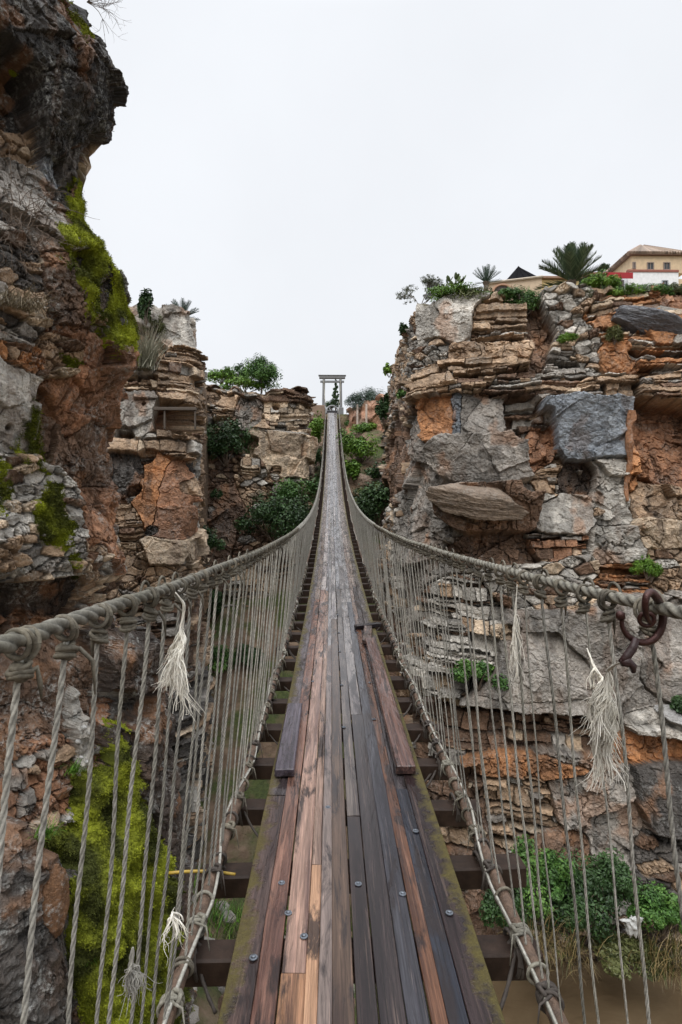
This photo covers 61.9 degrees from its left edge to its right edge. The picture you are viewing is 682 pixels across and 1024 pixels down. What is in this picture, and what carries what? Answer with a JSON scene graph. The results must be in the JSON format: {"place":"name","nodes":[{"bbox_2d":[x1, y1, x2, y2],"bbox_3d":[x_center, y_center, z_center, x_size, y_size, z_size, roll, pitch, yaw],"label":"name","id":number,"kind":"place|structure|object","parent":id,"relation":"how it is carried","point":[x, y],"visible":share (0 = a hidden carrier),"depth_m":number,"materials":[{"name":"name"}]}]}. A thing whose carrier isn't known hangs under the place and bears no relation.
{"place":"outdoors","nodes":[
{"label":"outdoors","id":0,"kind":"place"},
{"bbox_2d":[0,0,197,1023],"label":"cliff","id":1,"kind":"structure","parent":0,"point":[64,93],"depth_m":6.20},
{"bbox_2d":[0,456,14,516],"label":"moss patch","id":2,"kind":"object","parent":1,"relation":"on","point":[4,491],"visible":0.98,"depth_m":5.51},
{"bbox_2d":[11,393,51,484],"bbox_3d":[-3.259,-0.796,6.034,0.401,1.090,0.786,0,0,-20],"label":"moss patch","id":3,"kind":"object","parent":1,"relation":"on","point":[31,433],"visible":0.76,"depth_m":5.86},
{"bbox_2d":[0,275,72,316],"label":"dry grass tuft","id":4,"kind":"object","parent":1,"relation":"on","point":[22,304],"visible":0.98,"depth_m":5.46,"materials":[{"name":"brown plant"}]},
{"bbox_2d":[28,814,65,841],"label":"grass tuft","id":5,"kind":"object","parent":1,"relation":"on","point":[49,831],"visible":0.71,"depth_m":4.99,"materials":[{"name":"green plant"}]},
{"bbox_2d":[0,150,99,289],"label":"bare twigs","id":6,"kind":"object","parent":1,"relation":"on","point":[26,210],"visible":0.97,"depth_m":5.60,"materials":[{"name":"grey plant"}]},
{"bbox_2d":[41,863,69,937],"bbox_3d":[-2.501,3.402,4.923,0.263,0.681,0.209,0,0,-1],"label":"boulder","id":7,"kind":"object","parent":1,"relation":"on","point":[56,896],"visible":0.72,"depth_m":4.87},
{"bbox_2d":[31,481,83,579],"bbox_3d":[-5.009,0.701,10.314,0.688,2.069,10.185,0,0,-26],"label":"moss patch","id":8,"kind":"object","parent":1,"relation":"on","point":[52,521],"visible":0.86,"depth_m":5.86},
{"bbox_2d":[59,352,84,367],"bbox_3d":[-4.420,-2.407,9.489,0.468,1.835,7.392,0,0,-25],"label":"moss patch","id":9,"kind":"object","parent":1,"relation":"on","point":[69,361],"visible":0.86,"depth_m":6.21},
{"bbox_2d":[59,757,85,777],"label":"grass tuft","id":10,"kind":"object","parent":1,"relation":"on","point":[73,769],"visible":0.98,"depth_m":5.79,"materials":[{"name":"green plant"}]},
{"bbox_2d":[60,0,94,43],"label":"moss patch","id":11,"kind":"object","parent":1,"relation":"on","point":[84,26],"visible":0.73,"depth_m":6.96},
{"bbox_2d":[55,177,140,365],"bbox_3d":[-3.815,-3.612,8.706,1.041,3.635,5.734,0,0,-26],"label":"moss patch","id":12,"kind":"object","parent":1,"relation":"on","point":[97,258],"visible":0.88,"depth_m":6.57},
{"bbox_2d":[87,0,131,39],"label":"bare branch","id":13,"kind":"object","parent":1,"relation":"on","point":[92,4],"visible":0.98,"depth_m":7.04,"materials":[{"name":"grey plant"}]},
{"bbox_2d":[43,717,195,1023],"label":"moss mound","id":14,"kind":"object","parent":1,"relation":"on","point":[65,846],"visible":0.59,"depth_m":5.72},
{"bbox_2d":[106,304,216,866],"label":"cliff","id":15,"kind":"structure","parent":0,"point":[158,474],"depth_m":22.52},
{"bbox_2d":[136,287,153,325],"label":"cypress bush","id":16,"kind":"object","parent":15,"relation":"on","point":[145,302],"visible":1,"depth_m":24.35,"materials":[{"name":"green plant"}]},
{"bbox_2d":[141,314,167,336],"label":"shrub","id":17,"kind":"object","parent":15,"relation":"on","point":[152,322],"visible":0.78,"depth_m":24.84,"materials":[{"name":"green plant"}]},
{"bbox_2d":[135,318,184,370],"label":"dry grass tuft","id":18,"kind":"object","parent":15,"relation":"on","point":[147,358],"visible":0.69,"depth_m":23.08,"materials":[{"name":"beige plant"}]},
{"bbox_2d":[153,407,196,428],"bbox_3d":[-6.606,-3.739,22.656,1.694,0.868,0.140,0,0,-1],"label":"niche frame","id":19,"kind":"object","parent":15,"relation":"in","point":[165,409],"visible":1,"depth_m":22.60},
{"bbox_2d":[166,297,198,321],"bbox_3d":[-7.633,-9.515,27.450,1.864,1.477,1.800,0,0,14],"label":"cycad","id":20,"kind":"object","parent":15,"relation":"on","point":[186,307],"visible":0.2,"depth_m":27.19,"materials":[{"name":"green plant"}]},
{"bbox_2d":[200,524,225,563],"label":"shrub","id":21,"kind":"object","parent":15,"relation":"on","point":[212,541],"visible":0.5,"depth_m":26.33,"materials":[{"name":"green plant"}]},
{"bbox_2d":[204,383,317,614],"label":"gorge cliff","id":22,"kind":"structure","parent":0,"point":[280,420],"depth_m":33.60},
{"bbox_2d":[209,489,222,499],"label":"shrub","id":23,"kind":"object","parent":22,"relation":"on","point":[214,492],"visible":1,"depth_m":32.19,"materials":[{"name":"green plant"}]},
{"bbox_2d":[206,415,258,466],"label":"shrub","id":24,"kind":"object","parent":22,"relation":"on","point":[223,441],"visible":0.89,"depth_m":33.18,"materials":[{"name":"green plant"}]},
{"bbox_2d":[232,490,312,543],"bbox_3d":[-3.528,0.385,31.015,4.870,3.241,3.241,0,0,-1],"label":"shrub","id":25,"kind":"object","parent":22,"relation":"on","point":[263,511],"visible":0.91,"depth_m":30.68,"materials":[{"name":"green plant"}]},
{"bbox_2d":[270,477,318,506],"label":"shrub","id":26,"kind":"object","parent":22,"relation":"on","point":[289,486],"visible":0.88,"depth_m":32.57,"materials":[{"name":"green plant"}]},
{"bbox_2d":[345,394,384,434],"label":"earth bank","id":27,"kind":"structure","parent":0,"point":[372,416],"depth_m":47.53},
{"bbox_2d":[69,0,681,413],"label":"sky","id":28,"kind":"structure","parent":0,"point":[283,170],"materials":[{"name":"white"}]},
{"bbox_2d":[189,385,596,1023],"bbox_3d":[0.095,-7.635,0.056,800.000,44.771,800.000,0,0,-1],"label":"ground","id":29,"kind":"structure","parent":0,"point":[243,849],"depth_m":24.70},
{"bbox_2d":[207,589,222,623],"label":"shrub","id":30,"kind":"object","parent":29,"relation":"on","point":[219,603],"visible":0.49,"depth_m":29.01,"materials":[{"name":"green plant"}]},
{"bbox_2d":[207,366,235,383],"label":"hill bush","id":31,"kind":"object","parent":29,"relation":"on","point":[221,374],"visible":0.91,"depth_m":39.64,"materials":[{"name":"green plant"}]},
{"bbox_2d":[208,644,241,673],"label":"shrub","id":32,"kind":"object","parent":29,"relation":"on","point":[226,659],"visible":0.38,"depth_m":26.71,"materials":[{"name":"green plant"}]},
{"bbox_2d":[218,363,250,386],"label":"hill bush","id":33,"kind":"object","parent":29,"relation":"on","point":[237,368],"visible":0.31,"depth_m":42.48,"materials":[{"name":"green plant"}]},
{"bbox_2d":[209,375,281,393],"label":"hill bush","id":34,"kind":"object","parent":29,"relation":"on","point":[251,384],"visible":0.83,"depth_m":38.55,"materials":[{"name":"green plant"}]},
{"bbox_2d":[234,643,263,667],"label":"shrub","id":35,"kind":"object","parent":29,"relation":"on","point":[246,655],"visible":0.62,"depth_m":26.69,"materials":[{"name":"green plant"}]},
{"bbox_2d":[240,353,282,393],"bbox_3d":[-5.460,-9.329,38.192,2.832,2.632,2.369,0,0,-31],"label":"tree","id":36,"kind":"object","parent":29,"relation":"on","point":[261,369],"visible":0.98,"depth_m":37.79,"materials":[{"name":"green plant"}]},
{"bbox_2d":[189,888,354,1023],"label":"bank stones","id":37,"kind":"object","parent":29,"relation":"on","point":[193,1017],"visible":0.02,"depth_m":10.19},
{"bbox_2d":[192,877,354,1016],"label":"bank grass","id":38,"kind":"structure","parent":29,"relation":"on","point":[238,915],"depth_m":10.80,"materials":[{"name":"green plant"}]},
{"bbox_2d":[308,410,324,445],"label":"shrub","id":39,"kind":"object","parent":29,"relation":"on","point":[317,428],"visible":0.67,"depth_m":45.88,"materials":[{"name":"green plant"}]},
{"bbox_2d":[310,405,324,419],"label":"retaining wall","id":40,"kind":"structure","parent":29,"relation":"on","point":[320,408],"depth_m":52.28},
{"bbox_2d":[314,446,321,470],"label":"shrub","id":41,"kind":"object","parent":29,"relation":"on","point":[318,457],"visible":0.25,"depth_m":39.75,"materials":[{"name":"green plant"}]},
{"bbox_2d":[318,375,345,413],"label":"bridge gateway","id":42,"kind":"object","parent":29,"relation":"on","point":[340,382],"visible":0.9,"depth_m":53.51,"materials":[{"name":"grey wood"}]},
{"bbox_2d":[326,405,338,413],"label":"barrier","id":43,"kind":"object","parent":29,"relation":"on","point":[332,411],"visible":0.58,"depth_m":55.21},
{"bbox_2d":[325,398,339,409],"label":"shrub","id":44,"kind":"object","parent":29,"relation":"on","point":[332,401],"visible":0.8,"depth_m":55.94,"materials":[{"name":"green plant"}]},
{"bbox_2d":[331,379,339,409],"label":"cypress","id":45,"kind":"object","parent":29,"relation":"on","point":[335,396],"visible":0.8,"depth_m":57.49,"materials":[{"name":"green plant"}]},
{"bbox_2d":[0,402,681,1023],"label":"suspension bridge","id":46,"kind":"structure","parent":29,"relation":"on","point":[402,944],"depth_m":2.30,"materials":[{"name":"brown wood"}]},
{"bbox_2d":[118,947,162,1018],"bbox_3d":[-0.441,0.991,1.219,0.067,0.136,0.096,0,-1,42],"label":"frayed rope","id":47,"kind":"object","parent":46,"relation":"hanging from","point":[133,982],"visible":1,"depth_m":1.20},
{"bbox_2d":[160,907,191,961],"bbox_3d":[-0.470,1.175,1.602,0.066,0.121,0.094,0,-1,41],"label":"frayed rope","id":48,"kind":"object","parent":46,"relation":"hanging from","point":[174,919],"visible":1,"depth_m":1.60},
{"bbox_2d":[152,592,205,720],"bbox_3d":[-0.368,0.315,1.255,0.122,0.283,0.095,0,0,29],"label":"frayed rope","id":49,"kind":"object","parent":46,"relation":"hanging from","point":[176,663],"visible":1,"depth_m":1.25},
{"bbox_2d":[169,869,235,875],"bbox_3d":[-0.630,1.642,2.588,0.303,0.026,0.034,0,0,-1],"label":"yellow pipe","id":50,"kind":"object","parent":46,"relation":"on","point":[201,871],"visible":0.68,"depth_m":2.58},
{"bbox_2d":[274,703,302,776],"bbox_3d":[-0.348,1.532,3.906,0.118,0.051,1.087,0,1,-1],"label":"loose board","id":51,"kind":"object","parent":46,"relation":"on","point":[285,764],"visible":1,"depth_m":3.73,"materials":[{"name":"brown wood"}]},
{"bbox_2d":[362,626,371,643],"bbox_3d":[0.310,1.436,6.671,0.100,0.050,0.653,0,3,4],"label":"loose board","id":52,"kind":"object","parent":46,"relation":"on","point":[367,631],"visible":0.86,"depth_m":6.61,"materials":[{"name":"brown wood"}]},
{"bbox_2d":[354,622,380,629],"bbox_3d":[0.332,1.417,7.087,0.330,0.050,0.090,-3,0,-15],"label":"loose board","id":53,"kind":"object","parent":46,"relation":"on","point":[372,624],"visible":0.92,"depth_m":7.06,"materials":[{"name":"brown wood"}]},
{"bbox_2d":[365,638,415,773],"bbox_3d":[0.359,1.494,4.905,0.118,0.055,3.021,0,2,-1],"label":"loose board","id":54,"kind":"object","parent":46,"relation":"on","point":[403,759],"visible":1,"depth_m":4.14,"materials":[{"name":"brown wood"}]},
{"bbox_2d":[508,584,525,697],"bbox_3d":[0.529,0.390,1.722,0.058,0.341,0.076,0,0,-18],"label":"frayed rope","id":55,"kind":"object","parent":46,"relation":"hanging from","point":[513,646],"visible":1,"depth_m":1.72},
{"bbox_2d":[586,648,602,690],"bbox_3d":[0.537,0.334,1.180,0.055,0.092,0.033,0,0,30],"label":"frayed rope","id":56,"kind":"object","parent":46,"relation":"hanging from","point":[594,671],"visible":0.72,"depth_m":1.18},
{"bbox_2d":[616,588,667,672],"bbox_3d":[0.544,0.210,1.004,0.096,0.154,0.066,0,0,-1],"label":"iron hook","id":57,"kind":"object","parent":46,"relation":"attached to","point":[625,660],"visible":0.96,"depth_m":1.01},
{"bbox_2d":[571,663,627,793],"bbox_3d":[0.512,0.422,1.137,0.113,0.306,0.195,0,0,31],"label":"frayed rope","id":58,"kind":"object","parent":57,"relation":"hanging from","point":[605,712],"visible":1,"depth_m":1.14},
{"bbox_2d":[344,458,360,479],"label":"shrub","id":59,"kind":"object","parent":29,"relation":"on","point":[353,467],"visible":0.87,"depth_m":38.28,"materials":[{"name":"green plant"}]},
{"bbox_2d":[335,427,380,462],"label":"shrub","id":60,"kind":"object","parent":29,"relation":"on","point":[360,447],"visible":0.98,"depth_m":40.45,"materials":[{"name":"green plant"}]},
{"bbox_2d":[348,473,373,487],"bbox_3d":[1.303,-2.018,38.706,1.816,1.276,1.464,0,0,-1],"label":"boulder","id":61,"kind":"object","parent":29,"relation":"on","point":[361,478],"visible":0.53,"depth_m":38.15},
{"bbox_2d":[343,387,384,411],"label":"bushy tree","id":62,"kind":"object","parent":29,"relation":"on","point":[357,397],"visible":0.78,"depth_m":48.50,"materials":[{"name":"green plant"}]},
{"bbox_2d":[351,422,377,433],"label":"shrub","id":63,"kind":"object","parent":29,"relation":"on","point":[364,426],"visible":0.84,"depth_m":45.35,"materials":[{"name":"green plant"}]},
{"bbox_2d":[353,479,389,534],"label":"shrub","id":64,"kind":"object","parent":29,"relation":"on","point":[368,508],"visible":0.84,"depth_m":33.80,"materials":[{"name":"green plant"}]},
{"bbox_2d":[364,461,385,478],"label":"shrub","id":65,"kind":"object","parent":29,"relation":"on","point":[373,473],"visible":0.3,"depth_m":38.51,"materials":[{"name":"green plant"}]},
{"bbox_2d":[446,272,465,285],"bbox_3d":[5.625,-11.144,27.633,0.974,0.890,0.564,0,0,-1],"label":"prickly pear","id":66,"kind":"object","parent":29,"relation":"on","point":[457,277],"visible":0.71,"depth_m":27.60,"materials":[{"name":"green plant"}]},
{"bbox_2d":[473,264,500,290],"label":"agave","id":67,"kind":"object","parent":29,"relation":"on","point":[486,275],"visible":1,"depth_m":33.12,"materials":[{"name":"green plant"}]},
{"bbox_2d":[508,266,535,278],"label":"tent roof","id":68,"kind":"structure","parent":29,"relation":"on","point":[518,272],"depth_m":53.17,"materials":[{"name":"black fabric"}]},
{"bbox_2d":[488,275,581,300],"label":"tan house","id":69,"kind":"structure","parent":29,"relation":"on","point":[532,282],"depth_m":47.40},
{"bbox_2d":[495,909,586,970],"bbox_3d":[5.081,10.565,14.282,2.496,0.894,2.200,0,0,-1],"label":"reed tuft","id":70,"kind":"object","parent":29,"relation":"on","point":[541,940],"visible":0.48,"depth_m":14.38,"materials":[{"name":"brown plant"}]},
{"bbox_2d":[535,241,609,289],"bbox_3d":[13.563,-14.245,33.313,4.190,2.960,4.209,0,0,-1],"label":"palm","id":71,"kind":"object","parent":29,"relation":"on","point":[571,262],"visible":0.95,"depth_m":32.88,"materials":[{"name":"green plant"}]},
{"bbox_2d":[597,263,609,271],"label":"hill bush","id":72,"kind":"object","parent":29,"relation":"on","point":[603,269],"visible":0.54,"depth_m":66.41,"materials":[{"name":"green plant"}]},
{"bbox_2d":[584,272,632,287],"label":"red awning house","id":73,"kind":"structure","parent":29,"relation":"on","point":[626,275],"depth_m":55.02,"materials":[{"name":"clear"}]},
{"bbox_2d":[606,245,681,287],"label":"villa","id":74,"kind":"object","parent":29,"relation":"on","point":[647,264],"visible":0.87,"depth_m":56.95,"materials":[{"name":"paint"}]},
{"bbox_2d":[647,262,653,269],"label":"window","id":75,"kind":"structure","parent":74,"relation":"in","point":[650,265],"depth_m":56.91,"materials":[{"name":"grey glass"}]},
{"bbox_2d":[663,262,670,269],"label":"window","id":76,"kind":"structure","parent":74,"relation":"in","point":[666,265],"depth_m":56.95,"materials":[{"name":"grey glass"}]},
{"bbox_2d":[374,281,681,968],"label":"cliff","id":77,"kind":"structure","parent":0,"point":[517,404],"depth_m":20.52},
{"bbox_2d":[374,393,389,425],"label":"shrub","id":78,"kind":"object","parent":77,"relation":"on","point":[381,409],"visible":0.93,"depth_m":34.59,"materials":[{"name":"green plant"}]},
{"bbox_2d":[382,362,391,376],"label":"shrub","id":79,"kind":"object","parent":77,"relation":"on","point":[386,369],"visible":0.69,"depth_m":36.05,"materials":[{"name":"green plant"}]},
{"bbox_2d":[396,389,405,398],"bbox_3d":[2.512,-4.920,23.713,0.467,0.458,0.356,0,0,-1],"label":"moss cushion","id":80,"kind":"object","parent":77,"relation":"on","point":[400,393],"visible":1,"depth_m":23.65,"materials":[{"name":"green plant"}]},
{"bbox_2d":[398,322,408,336],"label":"shrub","id":81,"kind":"object","parent":77,"relation":"on","point":[402,327],"visible":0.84,"depth_m":27.50,"materials":[{"name":"green plant"}]},
{"bbox_2d":[395,274,448,304],"bbox_3d":[3.746,-9.760,26.245,2.632,2.116,1.560,0,0,-1],"label":"tree","id":82,"kind":"object","parent":77,"relation":"on","point":[429,281],"visible":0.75,"depth_m":26.03,"materials":[{"name":"green plant"}]},
{"bbox_2d":[424,280,479,301],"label":"cliff top bush","id":83,"kind":"object","parent":77,"relation":"on","point":[437,292],"visible":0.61,"depth_m":23.97,"materials":[{"name":"green plant"}]},
{"bbox_2d":[441,282,494,301],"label":"cliff top bush","id":84,"kind":"object","parent":77,"relation":"on","point":[472,291],"visible":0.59,"depth_m":23.83,"materials":[{"name":"green plant"}]},
{"bbox_2d":[425,482,529,520],"bbox_3d":[4.808,-0.391,20.289,3.698,1.408,1.685,0,0,-1],"label":"boulder","id":85,"kind":"object","parent":77,"relation":"on","point":[484,503],"visible":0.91,"depth_m":19.74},
{"bbox_2d":[450,658,511,690],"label":"shrub","id":86,"kind":"object","parent":77,"relation":"on","point":[481,669],"visible":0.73,"depth_m":18.55,"materials":[{"name":"green plant"}]},
{"bbox_2d":[482,287,522,299],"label":"cliff top bush","id":87,"kind":"object","parent":77,"relation":"on","point":[506,291],"visible":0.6,"depth_m":23.86,"materials":[{"name":"green plant"}]},
{"bbox_2d":[478,887,539,933],"bbox_3d":[4.571,10.727,15.436,1.595,1.404,1.113,0,0,18],"label":"river shrub","id":88,"kind":"object","parent":77,"relation":"on","point":[490,907],"visible":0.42,"depth_m":15.20,"materials":[{"name":"green plant"}]},
{"bbox_2d":[503,284,544,314],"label":"cliff top bush","id":89,"kind":"object","parent":77,"relation":"on","point":[529,298],"visible":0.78,"depth_m":24.03,"materials":[{"name":"green plant"}]},
{"bbox_2d":[510,834,576,918],"bbox_3d":[5.551,9.999,15.577,1.865,1.778,1.955,0,0,-1],"label":"river shrub","id":90,"kind":"object","parent":77,"relation":"on","point":[556,867],"visible":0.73,"depth_m":15.32,"materials":[{"name":"green plant"}]},
{"bbox_2d":[556,332,579,343],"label":"rock plant","id":91,"kind":"object","parent":77,"relation":"on","point":[565,337],"visible":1,"depth_m":22.23,"materials":[{"name":"green plant"}]},
{"bbox_2d":[536,847,615,943],"bbox_3d":[6.401,10.472,15.442,2.003,2.441,1.648,0,0,23],"label":"river shrub","id":92,"kind":"object","parent":77,"relation":"on","point":[564,908],"visible":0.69,"depth_m":15.09,"materials":[{"name":"green plant"}]},
{"bbox_2d":[531,917,624,985],"bbox_3d":[5.926,10.882,14.418,2.582,0.905,1.914,0,0,-28],"label":"reed tuft","id":93,"kind":"object","parent":77,"relation":"on","point":[572,953],"visible":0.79,"depth_m":14.28,"materials":[{"name":"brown plant"}]},
{"bbox_2d":[578,270,622,288],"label":"cliff top bush","id":94,"kind":"object","parent":77,"relation":"on","point":[593,281],"visible":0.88,"depth_m":23.65,"materials":[{"name":"green plant"}]},
{"bbox_2d":[579,846,644,920],"bbox_3d":[7.421,10.242,15.635,1.672,1.629,1.662,0,0,34],"label":"river shrub","id":95,"kind":"object","parent":77,"relation":"on","point":[602,868],"visible":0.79,"depth_m":15.44,"materials":[{"name":"green plant"}]},
{"bbox_2d":[603,324,624,344],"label":"dry tuft","id":96,"kind":"object","parent":77,"relation":"on","point":[614,333],"visible":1,"depth_m":22.40,"materials":[{"name":"green plant"}]},
{"bbox_2d":[606,283,645,296],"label":"cliff top bush","id":97,"kind":"object","parent":77,"relation":"on","point":[627,289],"visible":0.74,"depth_m":23.45,"materials":[{"name":"green plant"}]},
{"bbox_2d":[624,410,636,501],"bbox_3d":[10.422,-2.023,20.547,0.361,3.322,0.416,0,0,-1],"label":"rock rib","id":98,"kind":"object","parent":77,"relation":"attached to","point":[631,418],"visible":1,"depth_m":20.46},
{"bbox_2d":[590,930,675,981],"bbox_3d":[7.699,11.712,15.124,1.976,0.772,1.697,0,0,-1],"label":"river shrub","id":99,"kind":"object","parent":77,"relation":"on","point":[610,949],"visible":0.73,"depth_m":14.87,"materials":[{"name":"green plant"}]},
{"bbox_2d":[629,554,662,580],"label":"rock plant","id":100,"kind":"object","parent":77,"relation":"on","point":[648,567],"visible":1,"depth_m":19.16,"materials":[{"name":"green plant"}]},
{"bbox_2d":[611,305,681,334],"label":"boulder","id":101,"kind":"object","parent":77,"relation":"on","point":[631,319],"visible":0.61,"depth_m":22.36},
{"bbox_2d":[612,918,681,983],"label":"reed tuft","id":102,"kind":"object","parent":77,"relation":"on","point":[678,947],"visible":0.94,"depth_m":14.46,"materials":[{"name":"brown plant"}]},
{"bbox_2d":[626,880,681,942],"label":"river shrub","id":103,"kind":"object","parent":77,"relation":"on","point":[658,905],"visible":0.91,"depth_m":15.10,"materials":[{"name":"green plant"}]},
{"bbox_2d":[619,915,643,938],"bbox_3d":[7.387,10.544,14.447,0.614,0.556,0.278,0,0,-1],"label":"plastic bag","id":104,"kind":"object","parent":103,"relation":"on","point":[630,925],"visible":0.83,"depth_m":14.40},
{"bbox_2d":[627,916,681,995],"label":"reed tuft","id":105,"kind":"object","parent":77,"relation":"on","point":[666,970],"visible":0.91,"depth_m":14.31,"materials":[{"name":"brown plant"}]},
{"bbox_2d":[635,283,673,295],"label":"cliff top bush","id":106,"kind":"object","parent":77,"relation":"on","point":[666,289],"visible":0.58,"depth_m":23.45,"materials":[{"name":"green plant"}]},
{"bbox_2d":[656,305,677,309],"bbox_3d":[13.289,-8.027,23.617,2.069,1.176,1.631,0,0,-1],"label":"boulder","id":107,"kind":"object","parent":77,"relation":"on","point":[664,307],"visible":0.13,"depth_m":22.92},
{"bbox_2d":[654,704,681,726],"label":"boulder","id":108,"kind":"object","parent":77,"relation":"on","point":[672,716],"visible":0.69,"depth_m":17.28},
{"bbox_2d":[669,282,681,295],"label":"cliff top bush","id":109,"kind":"object","parent":77,"relation":"on","point":[677,287],"visible":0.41,"depth_m":24.37,"materials":[{"name":"green plant"}]},
{"bbox_2d":[669,694,681,714],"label":"shrub","id":110,"kind":"object","parent":77,"relation":"on","point":[676,703],"visible":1,"depth_m":17.44,"materials":[{"name":"green plant"}]},
{"bbox_2d":[492,958,681,1023],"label":"river","id":111,"kind":"structure","parent":0,"point":[521,1005],"depth_m":15.31,"materials":[{"name":"liquid"}]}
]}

